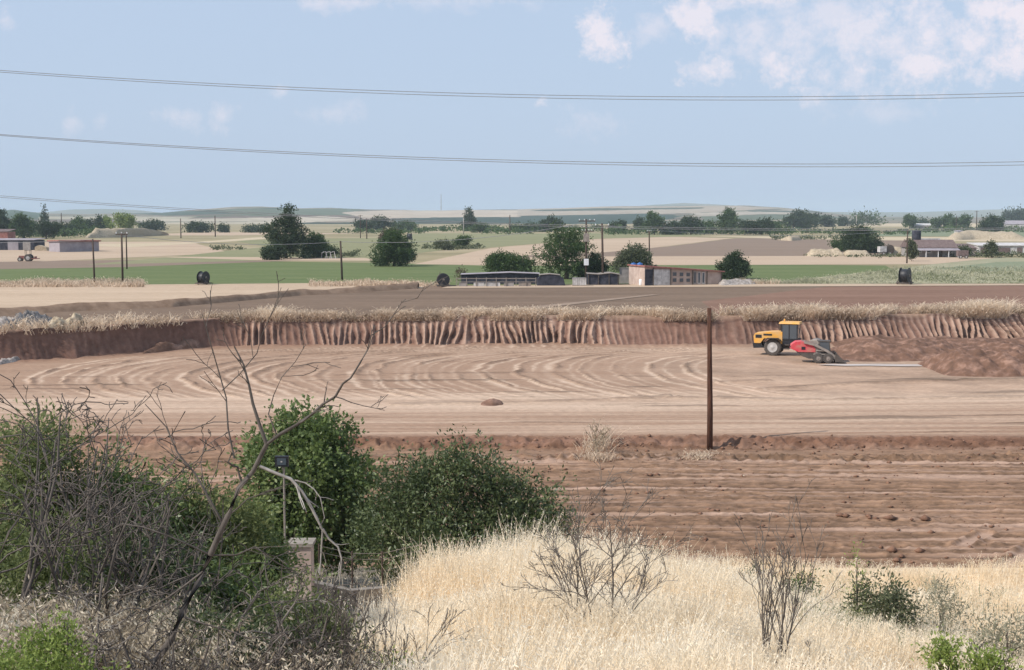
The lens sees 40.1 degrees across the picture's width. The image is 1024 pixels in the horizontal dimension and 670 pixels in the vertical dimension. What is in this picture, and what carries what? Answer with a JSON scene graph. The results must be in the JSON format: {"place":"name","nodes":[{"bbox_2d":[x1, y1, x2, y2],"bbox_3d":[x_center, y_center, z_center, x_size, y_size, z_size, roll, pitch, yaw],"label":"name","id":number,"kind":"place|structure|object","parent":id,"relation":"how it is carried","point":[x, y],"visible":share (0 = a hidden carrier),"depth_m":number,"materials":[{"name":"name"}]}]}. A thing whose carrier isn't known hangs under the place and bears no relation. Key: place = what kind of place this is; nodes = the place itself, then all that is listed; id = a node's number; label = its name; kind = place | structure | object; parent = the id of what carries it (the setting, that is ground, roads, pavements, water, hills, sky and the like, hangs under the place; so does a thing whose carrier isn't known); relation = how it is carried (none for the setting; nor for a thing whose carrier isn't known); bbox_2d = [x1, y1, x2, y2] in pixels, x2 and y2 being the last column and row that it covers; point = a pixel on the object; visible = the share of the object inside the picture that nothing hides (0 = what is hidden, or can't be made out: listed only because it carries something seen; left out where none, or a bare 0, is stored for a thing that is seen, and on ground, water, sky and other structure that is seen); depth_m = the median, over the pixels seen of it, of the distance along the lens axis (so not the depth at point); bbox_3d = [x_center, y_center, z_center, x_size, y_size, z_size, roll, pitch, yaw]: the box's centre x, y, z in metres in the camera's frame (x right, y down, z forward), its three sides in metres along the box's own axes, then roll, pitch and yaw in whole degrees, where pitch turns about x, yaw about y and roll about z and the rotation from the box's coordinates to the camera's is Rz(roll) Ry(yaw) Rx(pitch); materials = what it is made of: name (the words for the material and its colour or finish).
{"place":"outdoors","nodes":[
{"label":"outdoors","id":0,"kind":"place"},
{"bbox_2d":[0,242,221,261],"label":"tan field","id":1,"kind":"structure","parent":0,"point":[104,252],"depth_m":348.01,"materials":[{"name":"soil"}]},
{"bbox_2d":[0,238,45,249],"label":"farm shed","id":2,"kind":"structure","parent":1,"relation":"on","point":[31,243],"depth_m":372.69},
{"bbox_2d":[47,240,100,251],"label":"barn","id":3,"kind":"structure","parent":1,"relation":"on","point":[73,246],"depth_m":355.53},
{"bbox_2d":[0,260,271,268],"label":"brown strip field","id":4,"kind":"structure","parent":0,"point":[46,264],"depth_m":262.38,"materials":[{"name":"soil"}]},
{"bbox_2d":[99,236,268,246],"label":"field","id":5,"kind":"structure","parent":0,"point":[143,244],"depth_m":460.61,"materials":[{"name":"beige plant"}]},
{"bbox_2d":[0,282,418,314],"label":"earth ridge","id":6,"kind":"structure","parent":0,"point":[84,306],"depth_m":142.87,"materials":[{"name":"soil"}]},
{"bbox_2d":[0,283,425,307],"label":"stubble field","id":7,"kind":"structure","parent":0,"point":[16,296],"depth_m":166.84,"materials":[{"name":"plant"}]},
{"bbox_2d":[88,238,381,264],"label":"olive field","id":8,"kind":"structure","parent":0,"point":[347,245],"depth_m":329.96,"materials":[{"name":"soil"}]},
{"bbox_2d":[142,256,371,260],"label":"pale strip field","id":9,"kind":"structure","parent":0,"point":[308,259],"depth_m":299.00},
{"bbox_2d":[258,241,289,259],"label":"shrub","id":10,"kind":"object","parent":9,"relation":"on","point":[270,252],"visible":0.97,"depth_m":288.45,"materials":[{"name":"green plant"}]},
{"bbox_2d":[259,201,313,258],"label":"tree","id":11,"kind":"object","parent":9,"relation":"on","point":[293,239],"visible":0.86,"depth_m":297.43,"materials":[{"name":"green plant"}]},
{"bbox_2d":[0,284,832,328],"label":"ploughed field","id":12,"kind":"structure","parent":0,"point":[434,297],"depth_m":152.96,"materials":[{"name":"soil"}]},
{"bbox_2d":[456,277,535,285],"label":"pen fence","id":13,"kind":"object","parent":12,"relation":"on","point":[486,283],"visible":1,"depth_m":180.86,"materials":[{"name":"grey metal"}]},
{"bbox_2d":[627,264,724,285],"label":"farm shed","id":14,"kind":"structure","parent":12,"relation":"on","point":[653,275],"depth_m":184.31,"materials":[{"name":"beige paint"}]},
{"bbox_2d":[0,261,889,284],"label":"green crop field","id":15,"kind":"structure","parent":0,"point":[254,273],"depth_m":225.54,"materials":[{"name":"plant"}]},
{"bbox_2d":[367,225,418,266],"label":"shrub","id":16,"kind":"object","parent":15,"relation":"on","point":[399,254],"visible":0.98,"depth_m":252.29,"materials":[{"name":"green plant"}]},
{"bbox_2d":[460,271,539,283],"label":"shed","id":17,"kind":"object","parent":15,"relation":"on","point":[509,274],"visible":0.84,"depth_m":187.42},
{"bbox_2d":[481,248,539,271],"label":"tree","id":18,"kind":"object","parent":15,"relation":"on","point":[500,261],"visible":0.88,"depth_m":203.92,"materials":[{"name":"green plant"}]},
{"bbox_2d":[528,220,597,278],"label":"tree","id":19,"kind":"object","parent":15,"relation":"on","point":[574,248],"visible":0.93,"depth_m":201.71,"materials":[{"name":"green plant"}]},
{"bbox_2d":[578,251,614,277],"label":"shrub","id":20,"kind":"object","parent":15,"relation":"on","point":[597,265],"visible":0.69,"depth_m":202.06,"materials":[{"name":"green plant"}]},
{"bbox_2d":[611,240,654,271],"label":"tree","id":21,"kind":"object","parent":15,"relation":"on","point":[634,254],"visible":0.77,"depth_m":227.15,"materials":[{"name":"green plant"}]},
{"bbox_2d":[714,249,754,278],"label":"tree","id":22,"kind":"object","parent":15,"relation":"on","point":[734,265],"visible":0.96,"depth_m":202.06,"materials":[{"name":"green plant"}]},
{"bbox_2d":[1,205,984,223],"bbox_3d":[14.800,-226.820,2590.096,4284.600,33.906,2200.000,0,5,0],"label":"hills","id":23,"kind":"structure","parent":0,"point":[608,214],"depth_m":2337.58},
{"bbox_2d":[0,135,1008,166],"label":"power cable","id":24,"kind":"object","parent":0,"point":[546,163],"visible":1,"depth_m":42.70,"materials":[{"name":"metal"}]},
{"bbox_2d":[0,197,1020,230],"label":"power cable","id":25,"kind":"object","parent":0,"point":[551,226],"visible":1,"depth_m":42.87,"materials":[{"name":"metal"}]},
{"bbox_2d":[0,342,1023,643],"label":"ground","id":26,"kind":"structure","parent":0,"point":[556,396],"depth_m":77.28,"materials":[{"name":"soil"}]},
{"bbox_2d":[0,472,44,598],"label":"shrub","id":27,"kind":"object","parent":26,"relation":"on","point":[7,548],"visible":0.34,"depth_m":20.39,"materials":[{"name":"green plant"}]},
{"bbox_2d":[0,495,116,634],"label":"shrub","id":28,"kind":"object","parent":26,"relation":"on","point":[45,574],"visible":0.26,"depth_m":16.17,"materials":[{"name":"green plant"}]},
{"bbox_2d":[0,396,125,599],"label":"shrub","id":29,"kind":"object","parent":26,"relation":"on","point":[20,474],"visible":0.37,"depth_m":22.07,"materials":[{"name":"green plant"}]},
{"bbox_2d":[0,604,130,669],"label":"shrub","id":30,"kind":"object","parent":26,"relation":"on","point":[57,658],"visible":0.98,"depth_m":10.97,"materials":[{"name":"green plant"}]},
{"bbox_2d":[26,564,149,669],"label":"bare shrub","id":31,"kind":"object","parent":26,"relation":"on","point":[98,620],"visible":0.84,"depth_m":12.69,"materials":[{"name":"plant"}]},
{"bbox_2d":[0,387,183,619],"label":"bare shrub","id":32,"kind":"object","parent":26,"relation":"on","point":[27,587],"visible":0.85,"depth_m":15.36,"materials":[{"name":"grey wood"}]},
{"bbox_2d":[0,456,229,668],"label":"bare shrub","id":33,"kind":"object","parent":26,"relation":"on","point":[112,564],"visible":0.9,"depth_m":14.45,"materials":[{"name":"grey wood"}]},
{"bbox_2d":[0,372,240,622],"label":"bare shrub","id":34,"kind":"object","parent":26,"relation":"on","point":[60,502],"visible":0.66,"depth_m":17.43,"materials":[{"name":"grey wood"}]},
{"bbox_2d":[7,503,235,624],"bbox_3d":[-5.221,3.466,18.729,2.960,2.440,2.790,0,5,0],"label":"shrub","id":35,"kind":"object","parent":26,"relation":"on","point":[171,568],"visible":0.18,"depth_m":18.55,"materials":[{"name":"green plant"}]},
{"bbox_2d":[69,421,205,576],"bbox_3d":[-6.494,3.205,23.288,2.581,3.488,3.186,2,5,25],"label":"shrub","id":36,"kind":"object","parent":26,"relation":"on","point":[128,477],"visible":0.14,"depth_m":23.23,"materials":[{"name":"green plant"}]},
{"bbox_2d":[80,609,235,669],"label":"bare shrub","id":37,"kind":"object","parent":26,"relation":"on","point":[159,665],"visible":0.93,"depth_m":12.23,"materials":[{"name":"grey wood"}]},
{"bbox_2d":[143,339,200,353],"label":"soil heap","id":38,"kind":"object","parent":26,"relation":"on","point":[164,346],"visible":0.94,"depth_m":119.60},
{"bbox_2d":[0,575,393,669],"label":"leaning dry oats","id":39,"kind":"object","parent":26,"relation":"on","point":[6,624],"visible":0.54,"depth_m":13.74,"materials":[{"name":"plant"}]},
{"bbox_2d":[72,563,335,669],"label":"bare shrub","id":40,"kind":"object","parent":26,"relation":"on","point":[244,614],"visible":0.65,"depth_m":14.14,"materials":[{"name":"grey wood"}]},
{"bbox_2d":[131,568,283,669],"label":"shrub","id":41,"kind":"object","parent":26,"relation":"on","point":[202,616],"visible":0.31,"depth_m":14.71,"materials":[{"name":"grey plant"}]},
{"bbox_2d":[146,447,281,597],"bbox_3d":[-5.306,3.615,24.317,2.783,3.210,3.359,0,5,0],"label":"shrub","id":42,"kind":"object","parent":26,"relation":"on","point":[234,538],"visible":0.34,"depth_m":24.07,"materials":[{"name":"green plant"}]},
{"bbox_2d":[73,430,372,641],"bbox_3d":[-3.522,2.719,16.481,2.740,3.000,3.129,-3,6,-30],"label":"bare shrub","id":43,"kind":"object","parent":26,"relation":"on","point":[175,575],"visible":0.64,"depth_m":16.64,"materials":[{"name":"plant"}]},
{"bbox_2d":[177,538,300,632],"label":"shrub","id":44,"kind":"object","parent":26,"relation":"on","point":[235,588],"visible":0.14,"depth_m":19.47,"materials":[{"name":"green plant"}]},
{"bbox_2d":[213,480,310,612],"bbox_3d":[-4.774,4.031,25.569,2.351,2.828,2.514,0,5,0],"label":"shrub","id":45,"kind":"object","parent":26,"relation":"on","point":[274,540],"visible":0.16,"depth_m":25.38,"materials":[{"name":"green plant"}]},
{"bbox_2d":[84,271,447,669],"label":"dead tree","id":46,"kind":"object","parent":26,"relation":"on","point":[164,648],"visible":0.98,"depth_m":12.67,"materials":[{"name":"grey wood"}]},
{"bbox_2d":[213,588,345,669],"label":"shrub","id":47,"kind":"object","parent":26,"relation":"on","point":[271,631],"visible":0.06,"depth_m":16.85,"materials":[{"name":"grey plant"}]},
{"bbox_2d":[221,584,364,669],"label":"bare shrub","id":48,"kind":"object","parent":26,"relation":"on","point":[319,643],"visible":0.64,"depth_m":14.93,"materials":[{"name":"grey wood"}]},
{"bbox_2d":[288,538,315,602],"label":"pillar","id":49,"kind":"structure","parent":26,"relation":"on","point":[308,549],"depth_m":31.83,"materials":[{"name":"beige paint"}]},
{"bbox_2d":[225,613,383,669],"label":"bare shrub","id":50,"kind":"object","parent":26,"relation":"on","point":[279,655],"visible":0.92,"depth_m":12.87,"materials":[{"name":"grey wood"}]},
{"bbox_2d":[223,394,391,580],"bbox_3d":[-6.452,4.990,43.598,5.888,6.253,4.282,0,5,0],"label":"tree","id":51,"kind":"object","parent":26,"relation":"on","point":[317,449],"visible":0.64,"depth_m":42.90,"materials":[{"name":"green plant"}]},
{"bbox_2d":[239,558,376,667],"bbox_3d":[-2.695,4.029,18.449,1.956,2.431,2.074,-3,6,-30],"label":"shrub","id":52,"kind":"object","parent":26,"relation":"on","point":[301,608],"visible":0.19,"depth_m":18.27,"materials":[{"name":"green plant"}]},
{"bbox_2d":[265,552,387,669],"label":"bare shrub","id":53,"kind":"object","parent":26,"relation":"on","point":[341,629],"visible":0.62,"depth_m":17.04,"materials":[{"name":"plant"}]},
{"bbox_2d":[269,602,405,669],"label":"bare shrub","id":54,"kind":"object","parent":26,"relation":"on","point":[333,658],"visible":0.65,"depth_m":15.58,"materials":[{"name":"plant"}]},
{"bbox_2d":[314,580,384,608],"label":"kerb wall","id":55,"kind":"structure","parent":26,"relation":"on","point":[377,590],"depth_m":33.14,"materials":[{"name":"concrete"}]},
{"bbox_2d":[318,542,421,593],"bbox_3d":[-3.533,6.044,35.130,2.690,1.889,0.065,-2,5,-22],"label":"fence","id":56,"kind":"object","parent":26,"relation":"on","point":[381,553],"visible":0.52,"depth_m":34.99,"materials":[{"name":"grey metal"}]},
{"bbox_2d":[286,583,473,669],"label":"bare shrub","id":57,"kind":"object","parent":26,"relation":"on","point":[393,641],"visible":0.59,"depth_m":18.08,"materials":[{"name":"plant"}]},
{"bbox_2d":[335,423,587,591],"bbox_3d":[-1.382,4.895,39.072,6.474,4.878,6.557,-4,6,-40],"label":"shrub","id":58,"kind":"object","parent":26,"relation":"on","point":[399,512],"visible":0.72,"depth_m":38.51,"materials":[{"name":"green plant"}]},
{"bbox_2d":[500,455,703,651],"bbox_3d":[1.411,3.550,21.639,3.181,3.595,2.586,0,5,0],"label":"bare shrub","id":59,"kind":"object","parent":26,"relation":"on","point":[577,538],"visible":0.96,"depth_m":21.62,"materials":[{"name":"plant"}]},
{"bbox_2d":[232,433,1023,565],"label":"soil clods","id":60,"kind":"object","parent":26,"relation":"on","point":[892,548],"visible":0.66,"depth_m":62.48,"materials":[{"name":"soil"}]},
{"bbox_2d":[273,503,1023,669],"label":"dry grass","id":61,"kind":"structure","parent":26,"relation":"on","point":[700,614],"depth_m":23.57,"materials":[{"name":"plant"}]},
{"bbox_2d":[574,417,729,462],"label":"straw wisps","id":62,"kind":"object","parent":26,"relation":"on","point":[608,440],"visible":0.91,"depth_m":70.22,"materials":[{"name":"beige plant"}]},
{"bbox_2d":[707,308,712,449],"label":"wooden post","id":63,"kind":"object","parent":26,"relation":"on","point":[709,391],"visible":0.87,"depth_m":71.65,"materials":[{"name":"brown wood"}]},
{"bbox_2d":[753,319,821,355],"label":"tractor","id":64,"kind":"object","parent":26,"relation":"on","point":[784,336],"visible":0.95,"depth_m":115.53,"materials":[{"name":"yellow paint"}]},
{"bbox_2d":[734,478,845,668],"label":"bare shrub","id":65,"kind":"object","parent":26,"relation":"on","point":[772,600],"visible":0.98,"depth_m":20.38,"materials":[{"name":"plant"}]},
{"bbox_2d":[790,340,845,362],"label":"skid loader","id":66,"kind":"object","parent":26,"relation":"on","point":[820,352],"visible":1,"depth_m":109.97,"materials":[{"name":"red paint"}]},
{"bbox_2d":[835,560,938,635],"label":"shrub","id":67,"kind":"object","parent":26,"relation":"on","point":[896,598],"visible":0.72,"depth_m":35.00,"materials":[{"name":"green plant"}]},
{"bbox_2d":[777,568,1023,669],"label":"grey green weeds","id":68,"kind":"object","parent":26,"relation":"on","point":[850,618],"visible":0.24,"depth_m":33.21,"materials":[{"name":"plant"}]},
{"bbox_2d":[830,339,1023,361],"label":"soil heap","id":69,"kind":"object","parent":26,"relation":"on","point":[916,350],"visible":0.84,"depth_m":113.67,"materials":[{"name":"soil"}]},
{"bbox_2d":[830,334,1023,345],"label":"soil heap","id":70,"kind":"object","parent":26,"relation":"on","point":[896,339],"visible":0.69,"depth_m":123.52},
{"bbox_2d":[910,623,975,669],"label":"shrub","id":71,"kind":"object","parent":26,"relation":"on","point":[942,653],"visible":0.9,"depth_m":19.95,"materials":[{"name":"green plant"}]},
{"bbox_2d":[908,565,977,636],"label":"shrub","id":72,"kind":"object","parent":26,"relation":"on","point":[943,610],"visible":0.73,"depth_m":36.49,"materials":[{"name":"green plant"}]},
{"bbox_2d":[918,349,1023,376],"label":"soil heap","id":73,"kind":"object","parent":26,"relation":"on","point":[989,363],"visible":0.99,"depth_m":102.17,"materials":[{"name":"soil"}]},
{"bbox_2d":[941,636,1023,669],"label":"shrub","id":74,"kind":"object","parent":26,"relation":"on","point":[983,663],"visible":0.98,"depth_m":19.38,"materials":[{"name":"green plant"}]},
{"bbox_2d":[966,588,1023,664],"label":"shrub","id":75,"kind":"object","parent":26,"relation":"on","point":[1000,634],"visible":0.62,"depth_m":30.66,"materials":[{"name":"green plant"}]},
{"bbox_2d":[0,313,1023,359],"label":"earth bank","id":76,"kind":"structure","parent":0,"point":[607,329],"depth_m":125.85,"materials":[{"name":"soil"}]},
{"bbox_2d":[0,310,51,329],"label":"rubble heap","id":77,"kind":"object","parent":76,"relation":"on","point":[19,315],"visible":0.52,"depth_m":115.94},
{"bbox_2d":[0,296,1023,334],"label":"bank grass","id":78,"kind":"structure","parent":76,"relation":"on","point":[981,309],"depth_m":127.11,"materials":[{"name":"plant"}]},
{"bbox_2d":[0,70,1023,96],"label":"power cable","id":79,"kind":"object","parent":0,"point":[530,94],"visible":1,"depth_m":41.54,"materials":[{"name":"metal"}]},
{"bbox_2d":[0,134,1023,163],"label":"power cable","id":80,"kind":"object","parent":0,"point":[492,159],"visible":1,"depth_m":41.70,"materials":[{"name":"metal"}]},
{"bbox_2d":[0,195,1023,228],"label":"power cable","id":81,"kind":"object","parent":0,"point":[480,222],"visible":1,"depth_m":41.86,"materials":[{"name":"metal"}]},
{"bbox_2d":[0,0,1023,212],"label":"sky","id":82,"kind":"structure","parent":0,"point":[608,51],"materials":[{"name":"blue"}]},
{"bbox_2d":[2,72,1023,99],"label":"power cable","id":83,"kind":"object","parent":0,"point":[492,96],"visible":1,"depth_m":42.53,"materials":[{"name":"metal"}]},
{"bbox_2d":[16,224,1023,284],"bbox_3d":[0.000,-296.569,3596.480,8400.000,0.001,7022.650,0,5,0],"label":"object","id":84,"kind":"structure","parent":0,"point":[330,228],"depth_m":589.49,"materials":[{"name":"soil"}]},
{"bbox_2d":[6,212,36,237],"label":"tree","id":85,"kind":"object","parent":84,"relation":"on","point":[21,224],"visible":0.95,"depth_m":567.57,"materials":[{"name":"green plant"}]},
{"bbox_2d":[31,218,61,238],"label":"tree","id":86,"kind":"object","parent":84,"relation":"on","point":[47,228],"visible":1,"depth_m":551.78,"materials":[{"name":"green plant"}]},
{"bbox_2d":[85,228,168,237],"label":"straw mound","id":87,"kind":"object","parent":84,"relation":"on","point":[110,233],"visible":0.91,"depth_m":595.45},
{"bbox_2d":[301,230,332,257],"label":"tree","id":88,"kind":"object","parent":84,"relation":"on","point":[318,247],"visible":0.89,"depth_m":302.92,"materials":[{"name":"green plant"}]},
{"bbox_2d":[0,275,779,286],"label":"verge grass","id":89,"kind":"structure","parent":84,"relation":"on","point":[58,282],"depth_m":184.32,"materials":[{"name":"plant"}]},
{"bbox_2d":[22,224,1023,237],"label":"scrub","id":90,"kind":"object","parent":84,"relation":"on","point":[498,229],"visible":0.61,"depth_m":717.92,"materials":[{"name":"green plant"}]},
{"bbox_2d":[209,233,1023,272],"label":"field scrub","id":91,"kind":"object","parent":84,"relation":"on","point":[479,245],"visible":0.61,"depth_m":317.75,"materials":[{"name":"green plant"}]},
{"bbox_2d":[714,206,740,233],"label":"tree","id":92,"kind":"object","parent":84,"relation":"on","point":[729,218],"visible":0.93,"depth_m":700.20,"materials":[{"name":"green plant"}]},
{"bbox_2d":[787,208,821,228],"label":"tree","id":93,"kind":"object","parent":84,"relation":"on","point":[811,219],"visible":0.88,"depth_m":959.34,"materials":[{"name":"green plant"}]},
{"bbox_2d":[351,233,700,252],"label":"olive wedge field","id":94,"kind":"structure","parent":0,"point":[498,240],"depth_m":587.35,"materials":[{"name":"plant"}]},
{"bbox_2d":[35,203,1022,216],"bbox_3d":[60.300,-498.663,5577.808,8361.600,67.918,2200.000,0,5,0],"label":"mountains","id":95,"kind":"structure","parent":0,"point":[996,212],"depth_m":5839.91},
{"bbox_2d":[417,237,988,265],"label":"pale wedge field","id":96,"kind":"structure","parent":0,"point":[609,245],"depth_m":298.85,"materials":[{"name":"soil"}]},
{"bbox_2d":[900,231,959,256],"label":"farmhouse","id":97,"kind":"object","parent":96,"relation":"on","point":[930,247],"visible":0.77,"depth_m":310.15,"materials":[{"name":"paint"}]},
{"bbox_2d":[522,238,903,256],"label":"brown wedge field","id":98,"kind":"structure","parent":0,"point":[762,247],"depth_m":390.06,"materials":[{"name":"soil"}]},
{"bbox_2d":[837,222,888,252],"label":"tree","id":99,"kind":"object","parent":98,"relation":"on","point":[867,241],"visible":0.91,"depth_m":342.69,"materials":[{"name":"green plant"}]},
{"bbox_2d":[444,284,1023,287],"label":"farm lane","id":100,"kind":"structure","parent":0,"point":[703,285],"depth_m":182.78,"materials":[{"name":"soil"}]},
{"bbox_2d":[586,272,620,284],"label":"net shed","id":101,"kind":"structure","parent":100,"relation":"on","point":[607,278],"depth_m":184.44,"materials":[{"name":"grey fabric"}]},
{"bbox_2d":[702,283,1023,314],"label":"reddish field","id":102,"kind":"structure","parent":0,"point":[906,296],"depth_m":158.61,"materials":[{"name":"soil"}]},
{"bbox_2d":[713,236,1023,241],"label":"pale far field","id":103,"kind":"structure","parent":0,"point":[899,238],"depth_m":561.38,"materials":[{"name":"beige plant"}]},
{"bbox_2d":[943,230,1023,239],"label":"sand heap","id":104,"kind":"object","parent":103,"relation":"on","point":[979,235],"visible":0.98,"depth_m":538.55,"materials":[{"name":"sand"}]},
{"bbox_2d":[759,258,1023,283],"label":"weedy field","id":105,"kind":"structure","parent":0,"point":[971,262],"depth_m":214.16,"materials":[{"name":"plant"}]},
{"bbox_2d":[876,230,1023,236],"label":"green far field","id":106,"kind":"structure","parent":0,"point":[943,233],"depth_m":681.09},
{"bbox_2d":[976,213,1005,231],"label":"tree","id":107,"kind":"object","parent":106,"relation":"on","point":[991,221],"visible":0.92,"depth_m":757.52,"materials":[{"name":"green plant"}]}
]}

